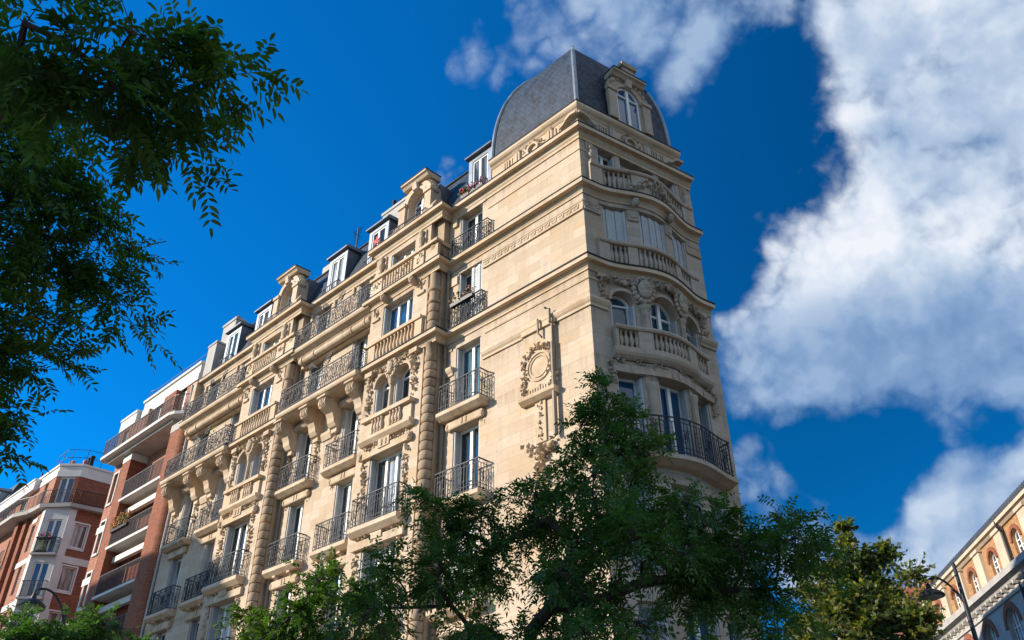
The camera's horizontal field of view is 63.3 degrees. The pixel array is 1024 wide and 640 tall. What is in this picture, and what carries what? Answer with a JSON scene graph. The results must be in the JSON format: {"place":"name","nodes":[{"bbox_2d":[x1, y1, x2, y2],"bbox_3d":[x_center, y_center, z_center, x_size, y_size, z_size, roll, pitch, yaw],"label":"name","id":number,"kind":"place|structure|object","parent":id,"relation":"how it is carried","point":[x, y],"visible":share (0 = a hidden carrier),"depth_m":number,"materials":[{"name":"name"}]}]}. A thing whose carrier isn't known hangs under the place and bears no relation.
{"place":"outdoors","nodes":[
{"label":"outdoors","id":0,"kind":"place"},
{"bbox_2d":[0,0,308,488],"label":"tree","id":1,"kind":"object","parent":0,"point":[46,96],"visible":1,"depth_m":4.93,"materials":[{"name":"green plant"}]},
{"bbox_2d":[0,0,1023,638],"label":"sky","id":2,"kind":"structure","parent":0,"point":[856,167],"materials":[{"name":"blue"}]},
{"bbox_2d":[894,580,930,636],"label":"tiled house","id":3,"kind":"structure","parent":0,"point":[910,590],"depth_m":63.88,"materials":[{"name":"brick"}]},
{"bbox_2d":[920,480,1023,639],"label":"brick arcade building","id":4,"kind":"structure","parent":0,"point":[988,559],"depth_m":44.25,"materials":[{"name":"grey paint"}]},
{"bbox_2d":[955,593,961,607],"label":"window","id":5,"kind":"structure","parent":4,"relation":"in","point":[957,598],"depth_m":50.00,"materials":[{"name":"white paint"}]},
{"bbox_2d":[973,573,979,591],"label":"window","id":6,"kind":"structure","parent":4,"relation":"in","point":[976,584],"depth_m":47.09,"materials":[{"name":"white paint"}]},
{"bbox_2d":[990,627,997,639],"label":"window","id":7,"kind":"structure","parent":4,"relation":"in","point":[993,637],"depth_m":45.65,"materials":[{"name":"blue glass"}]},
{"bbox_2d":[993,553,1000,573],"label":"window","id":8,"kind":"structure","parent":4,"relation":"in","point":[995,560],"depth_m":44.15,"materials":[{"name":"white paint"}]},
{"bbox_2d":[1012,610,1023,639],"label":"window","id":9,"kind":"structure","parent":4,"relation":"in","point":[1017,624],"depth_m":42.51,"materials":[{"name":"blue glass"}]},
{"bbox_2d":[1015,530,1023,551],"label":"window","id":10,"kind":"structure","parent":4,"relation":"in","point":[1019,540],"depth_m":41.24,"materials":[{"name":"white paint"}]},
{"label":"ground","id":11,"kind":"structure","parent":0,"visible":0},
{"bbox_2d":[0,472,43,502],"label":"mansard house","id":12,"kind":"structure","parent":11,"relation":"on","point":[5,493],"depth_m":61.74,"materials":[{"name":"white paint"}]},
{"bbox_2d":[0,449,113,634],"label":"brick apartment building","id":13,"kind":"structure","parent":11,"relation":"on","point":[63,504],"depth_m":52.42,"materials":[{"name":"red brick"}]},
{"bbox_2d":[25,562,49,596],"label":"window","id":14,"kind":"structure","parent":13,"relation":"in","point":[40,569],"depth_m":50.25,"materials":[{"name":"blue glass"}]},
{"bbox_2d":[37,532,52,539],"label":"flower box","id":15,"kind":"object","parent":13,"relation":"attached to","point":[48,534],"visible":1,"depth_m":51.22,"materials":[{"name":"metal"}]},
{"bbox_2d":[40,520,62,550],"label":"window","id":16,"kind":"structure","parent":13,"relation":"in","point":[53,526],"depth_m":51.78,"materials":[{"name":"blue glass"}]},
{"bbox_2d":[47,611,61,632],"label":"window","id":17,"kind":"structure","parent":13,"relation":"in","point":[51,614],"depth_m":49.55,"materials":[{"name":"white paint"}]},
{"bbox_2d":[54,478,74,502],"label":"window","id":18,"kind":"structure","parent":13,"relation":"in","point":[66,483],"depth_m":53.36,"materials":[{"name":"glass"}]},
{"bbox_2d":[56,566,75,592],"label":"window","id":19,"kind":"structure","parent":13,"relation":"in","point":[67,574],"depth_m":50.80,"materials":[{"name":"white paint"}]},
{"bbox_2d":[68,523,87,549],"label":"window","id":20,"kind":"structure","parent":13,"relation":"in","point":[78,536],"depth_m":52.29,"materials":[{"name":"white paint"}]},
{"bbox_2d":[74,353,207,639],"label":"brick apartment building","id":21,"kind":"structure","parent":11,"relation":"on","point":[149,443],"depth_m":42.87,"materials":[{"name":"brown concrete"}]},
{"bbox_2d":[109,510,134,533],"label":"flower box","id":22,"kind":"object","parent":21,"relation":"attached to","point":[120,522],"visible":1,"depth_m":42.59,"materials":[{"name":"metal"}]},
{"bbox_2d":[180,390,186,410],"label":"window","id":23,"kind":"structure","parent":21,"relation":"in","point":[185,392],"depth_m":43.93,"materials":[{"name":"white paint"}]},
{"bbox_2d":[140,46,760,639],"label":"stone apartment building","id":24,"kind":"structure","parent":11,"relation":"on","point":[564,238],"depth_m":28.70,"materials":[{"name":"stone"}]},
{"bbox_2d":[155,633,165,639],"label":"window","id":25,"kind":"structure","parent":24,"relation":"in","point":[161,637],"depth_m":35.14,"materials":[{"name":"grey glass"}]},
{"bbox_2d":[162,558,182,609],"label":"window","id":26,"kind":"structure","parent":24,"relation":"in","point":[176,565],"depth_m":36.49,"materials":[{"name":"white paint"}]},
{"bbox_2d":[178,495,193,537],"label":"window","id":27,"kind":"structure","parent":24,"relation":"in","point":[188,508],"depth_m":38.16,"materials":[{"name":"grey glass"}]},
{"bbox_2d":[188,621,199,639],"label":"window","id":28,"kind":"structure","parent":24,"relation":"in","point":[194,626],"depth_m":33.28,"materials":[{"name":"grey glass"}]},
{"bbox_2d":[195,432,209,459],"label":"window","id":29,"kind":"structure","parent":24,"relation":"in","point":[201,436],"depth_m":40.11,"materials":[{"name":"white paint"}]},
{"bbox_2d":[198,544,214,593],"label":"window","id":30,"kind":"structure","parent":24,"relation":"in","point":[209,548],"depth_m":34.85,"materials":[{"name":"white paint"}]},
{"bbox_2d":[208,386,218,402],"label":"window","id":31,"kind":"structure","parent":24,"relation":"in","point":[211,386],"depth_m":41.49,"materials":[{"name":"white paint"}]},
{"bbox_2d":[212,477,225,520],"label":"window","id":32,"kind":"structure","parent":24,"relation":"in","point":[222,485],"depth_m":36.49,"materials":[{"name":"grey glass"}]},
{"bbox_2d":[207,602,233,639],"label":"window","id":33,"kind":"structure","parent":24,"relation":"in","point":[217,613],"depth_m":31.25,"materials":[{"name":"glass"}]},
{"bbox_2d":[223,424,231,444],"bbox_3d":[-12.448,5.036,36.326,0.408,1.058,0.383,18,-38,-26],"label":"balcony railing","id":34,"kind":"object","parent":24,"relation":"on","point":[228,435],"visible":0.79,"depth_m":36.35,"materials":[{"name":"black metal"}]},
{"bbox_2d":[227,414,239,441],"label":"window","id":35,"kind":"structure","parent":24,"relation":"in","point":[235,418],"depth_m":38.41,"materials":[{"name":"white paint"}]},
{"bbox_2d":[218,520,249,579],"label":"window","id":36,"kind":"structure","parent":24,"relation":"in","point":[236,537],"depth_m":32.86,"materials":[{"name":"white paint"}]},
{"bbox_2d":[235,460,246,484],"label":"window","id":37,"kind":"structure","parent":24,"relation":"in","point":[242,468],"depth_m":34.76,"materials":[{"name":"grey glass"}]},
{"bbox_2d":[250,449,262,477],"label":"window","id":38,"kind":"structure","parent":24,"relation":"in","point":[255,469],"depth_m":34.14,"materials":[{"name":"grey glass"}]},
{"bbox_2d":[249,382,273,414],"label":"window","id":39,"kind":"structure","parent":24,"relation":"in","point":[262,398],"depth_m":36.48,"materials":[{"name":"white paint"}]},
{"bbox_2d":[263,338,279,351],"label":"window","id":40,"kind":"structure","parent":24,"relation":"in","point":[266,346],"depth_m":37.95,"materials":[{"name":"white paint"}]},
{"bbox_2d":[273,588,291,620],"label":"window","id":41,"kind":"structure","parent":24,"relation":"in","point":[288,594],"depth_m":29.63,"materials":[{"name":"white paint"}]},
{"bbox_2d":[281,504,303,563],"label":"window","id":42,"kind":"structure","parent":24,"relation":"in","point":[295,516],"depth_m":31.18,"materials":[{"name":"white paint"}]},
{"bbox_2d":[294,433,312,481],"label":"window","id":43,"kind":"structure","parent":24,"relation":"in","point":[305,444],"depth_m":32.86,"materials":[{"name":"white paint"}]},
{"bbox_2d":[307,363,322,393],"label":"window","id":44,"kind":"structure","parent":24,"relation":"in","point":[320,366],"depth_m":34.72,"materials":[{"name":"white paint"}]},
{"bbox_2d":[316,311,330,333],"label":"window","id":45,"kind":"structure","parent":24,"relation":"in","point":[330,311],"depth_m":36.25,"materials":[{"name":"white paint"}]},
{"bbox_2d":[320,568,343,630],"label":"window","id":46,"kind":"structure","parent":24,"relation":"in","point":[337,581],"depth_m":27.74,"materials":[{"name":"white paint"}]},
{"bbox_2d":[330,482,352,542],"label":"window","id":47,"kind":"structure","parent":24,"relation":"in","point":[343,493],"depth_m":29.45,"materials":[{"name":"white glass"}]},
{"bbox_2d":[341,409,358,458],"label":"window","id":48,"kind":"structure","parent":24,"relation":"in","point":[351,424],"depth_m":31.15,"materials":[{"name":"white paint"}]},
{"bbox_2d":[352,333,368,368],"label":"window","id":49,"kind":"structure","parent":24,"relation":"in","point":[363,342],"depth_m":33.05,"materials":[{"name":"white paint"}]},
{"bbox_2d":[359,277,374,306],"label":"window","id":50,"kind":"structure","parent":24,"relation":"in","point":[361,297],"depth_m":34.53,"materials":[{"name":"white paint"}]},
{"bbox_2d":[356,545,395,618],"bbox_3d":[-4.011,8.064,25.289,1.740,2.400,0.320,-28,-43,35],"label":"window","id":51,"kind":"structure","parent":24,"relation":"in","point":[363,553],"depth_m":26.09,"materials":[{"name":"grey glass"}]},
{"bbox_2d":[373,236,380,246],"bbox_3d":[-5.750,-3.376,35.347,0.494,0.470,0.087,-28,-43,35],"label":"star decoration","id":52,"kind":"object","parent":24,"relation":"attached to","point":[376,241],"visible":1,"depth_m":35.29},
{"bbox_2d":[374,380,388,413],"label":"window","id":53,"kind":"structure","parent":24,"relation":"in","point":[381,402],"depth_m":29.51,"materials":[{"name":"white paint"}]},
{"bbox_2d":[365,450,402,522],"bbox_3d":[-4.029,5.461,27.018,1.740,2.450,0.320,-28,-43,35],"label":"window","id":54,"kind":"structure","parent":24,"relation":"in","point":[386,471],"depth_m":27.47,"materials":[{"name":"white glass"}]},
{"bbox_2d":[382,294,413,335],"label":"window","id":55,"kind":"structure","parent":24,"relation":"in","point":[400,314],"depth_m":31.13,"materials":[{"name":"white paint"}]},
{"bbox_2d":[394,368,409,402],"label":"window","id":56,"kind":"structure","parent":24,"relation":"in","point":[402,387],"depth_m":28.88,"materials":[{"name":"white paint"}]},
{"bbox_2d":[392,244,415,265],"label":"window","id":57,"kind":"structure","parent":24,"relation":"in","point":[394,260],"depth_m":32.61,"materials":[{"name":"white paint"}]},
{"bbox_2d":[447,285,475,308],"bbox_3d":[-1.680,-0.813,28.514,1.247,0.471,0.444,-28,-43,35],"label":"flower box","id":58,"kind":"object","parent":24,"relation":"attached to","point":[463,299],"visible":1,"depth_m":28.40,"materials":[{"name":"metal"}]},
{"bbox_2d":[449,520,477,596],"bbox_3d":[-1.279,6.972,23.673,1.180,2.400,0.300,-28,-43,35],"label":"window","id":59,"kind":"structure","parent":24,"relation":"in","point":[475,520],"depth_m":23.80,"materials":[{"name":"white paint"}]},
{"bbox_2d":[458,185,469,198],"bbox_3d":[-1.765,-4.789,31.352,0.403,0.475,0.575,25,-41,-33],"label":"flower box","id":60,"kind":"object","parent":24,"relation":"attached to","point":[463,192],"visible":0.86,"depth_m":31.27,"materials":[{"name":"metal"}]},
{"bbox_2d":[452,425,478,494],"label":"window","id":61,"kind":"structure","parent":24,"relation":"in","point":[466,443],"depth_m":25.82,"materials":[{"name":"white glass"}]},
{"bbox_2d":[455,337,480,402],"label":"window","id":62,"kind":"structure","parent":24,"relation":"in","point":[468,360],"depth_m":27.53,"materials":[{"name":"white paint"}]},
{"bbox_2d":[458,263,481,322],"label":"window","id":63,"kind":"structure","parent":24,"relation":"in","point":[474,279],"depth_m":29.03,"materials":[{"name":"white paint"}]},
{"bbox_2d":[461,211,482,250],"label":"window","id":64,"kind":"structure","parent":24,"relation":"in","point":[467,224],"depth_m":30.85,"materials":[{"name":"white paint"}]},
{"bbox_2d":[467,176,485,193],"bbox_3d":[-1.323,-5.040,30.990,0.834,0.488,0.411,-28,-43,35],"label":"flower box","id":65,"kind":"object","parent":24,"relation":"attached to","point":[476,185],"visible":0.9,"depth_m":30.87,"materials":[{"name":"metal"}]},
{"bbox_2d":[597,152,616,187],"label":"window","id":66,"kind":"structure","parent":24,"relation":"in","point":[601,160],"depth_m":28.46,"materials":[{"name":"white paint"}]},
{"bbox_2d":[602,207,626,254],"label":"window","id":67,"kind":"structure","parent":24,"relation":"in","point":[614,221],"depth_m":26.52,"materials":[{"name":"white paint"}]},
{"bbox_2d":[610,296,635,325],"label":"window","id":68,"kind":"structure","parent":24,"relation":"in","point":[621,313],"depth_m":24.89,"materials":[{"name":"white paint"}]},
{"bbox_2d":[617,374,649,450],"bbox_3d":[3.194,2.690,22.924,0.879,2.450,0.497,8,-35,-13],"label":"window","id":69,"kind":"structure","parent":24,"relation":"in","point":[632,388],"depth_m":23.41,"materials":[{"name":"white paint"}]},
{"bbox_2d":[619,160,652,189],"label":"window","id":70,"kind":"structure","parent":24,"relation":"in","point":[626,179],"depth_m":28.72,"materials":[{"name":"white paint"}]},
{"bbox_2d":[626,483,661,572],"bbox_3d":[3.213,5.293,21.195,0.879,2.400,0.497,8,-35,-13],"label":"window","id":71,"kind":"structure","parent":24,"relation":"in","point":[639,499],"depth_m":21.50,"materials":[{"name":"white paint"}]},
{"bbox_2d":[637,602,669,639],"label":"window","id":72,"kind":"structure","parent":24,"relation":"in","point":[644,606],"depth_m":19.94,"materials":[{"name":"grey glass"}]},
{"bbox_2d":[639,215,668,265],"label":"window","id":73,"kind":"structure","parent":24,"relation":"in","point":[652,236],"depth_m":26.90,"materials":[{"name":"white paint"}]},
{"bbox_2d":[649,302,677,334],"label":"window","id":74,"kind":"structure","parent":24,"relation":"in","point":[659,317],"depth_m":25.41,"materials":[{"name":"white paint"}]},
{"bbox_2d":[658,179,674,194],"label":"window","id":75,"kind":"structure","parent":24,"relation":"in","point":[671,188],"depth_m":29.69,"materials":[{"name":"white paint"}]},
{"bbox_2d":[658,380,693,456],"bbox_3d":[4.499,2.925,23.291,0.571,2.450,1.129,-28,-43,35],"label":"window","id":76,"kind":"structure","parent":24,"relation":"in","point":[674,403],"depth_m":23.66,"materials":[{"name":"white paint"}]},
{"bbox_2d":[672,235,686,268],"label":"window","id":77,"kind":"structure","parent":24,"relation":"in","point":[679,255],"depth_m":27.83,"materials":[{"name":"white paint"}]},
{"bbox_2d":[670,484,704,564],"bbox_3d":[4.518,5.528,21.562,0.571,2.400,1.129,-28,-43,35],"label":"window","id":78,"kind":"structure","parent":24,"relation":"in","point":[670,484],"depth_m":22.15,"materials":[{"name":"white paint"}]},
{"bbox_2d":[685,326,698,348],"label":"window","id":79,"kind":"structure","parent":24,"relation":"in","point":[693,339],"depth_m":26.25,"materials":[{"name":"white paint"}]},
{"bbox_2d":[684,606,719,639],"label":"window","id":80,"kind":"structure","parent":24,"relation":"in","point":[716,629],"depth_m":20.38,"materials":[{"name":"grey glass"}]},
{"bbox_2d":[698,404,715,464],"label":"window","id":81,"kind":"structure","parent":24,"relation":"in","point":[703,411],"depth_m":24.61,"materials":[{"name":"white paint"}]},
{"bbox_2d":[710,504,734,585],"bbox_3d":[5.530,6.040,22.344,0.348,2.400,0.861,-28,-43,35],"label":"window","id":82,"kind":"structure","parent":24,"relation":"in","point":[722,510],"depth_m":23.00,"materials":[{"name":"white paint"}]},
{"bbox_2d":[727,619,742,639],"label":"window","id":83,"kind":"structure","parent":24,"relation":"in","point":[730,622],"depth_m":21.39,"materials":[{"name":"grey glass"}]},
{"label":"pavement","id":84,"kind":"structure","parent":0,"visible":0},
{"bbox_2d":[208,546,418,639],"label":"tree","id":85,"kind":"object","parent":84,"relation":"on","point":[302,617],"visible":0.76,"depth_m":11.96,"materials":[{"name":"green plant"}]},
{"bbox_2d":[307,365,865,639],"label":"tree","id":86,"kind":"object","parent":84,"relation":"on","point":[567,590],"visible":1,"depth_m":10.39,"materials":[{"name":"green plant"}]},
{"bbox_2d":[781,516,949,639],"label":"tree","id":87,"kind":"object","parent":84,"relation":"on","point":[881,607],"visible":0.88,"depth_m":17.34,"materials":[{"name":"green plant"}]},
{"bbox_2d":[918,562,978,639],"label":"street lamp","id":88,"kind":"object","parent":84,"relation":"on","point":[930,593],"visible":0.91,"depth_m":17.43,"materials":[{"name":"metal"}]},
{"label":"road","id":89,"kind":"structure","parent":0,"visible":0},
{"bbox_2d":[16,588,69,624],"bbox_3d":[-9.592,8.334,15.507,1.091,6.591,0.552,11,-35,-17],"label":"street lamp","id":90,"kind":"object","parent":89,"relation":"on","point":[32,599],"visible":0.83,"depth_m":17.09,"materials":[{"name":"metal"}]},
{"bbox_2d":[0,601,158,639],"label":"tree","id":91,"kind":"object","parent":89,"relation":"on","point":[27,628],"visible":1,"depth_m":14.11,"materials":[{"name":"green plant"}]}
]}

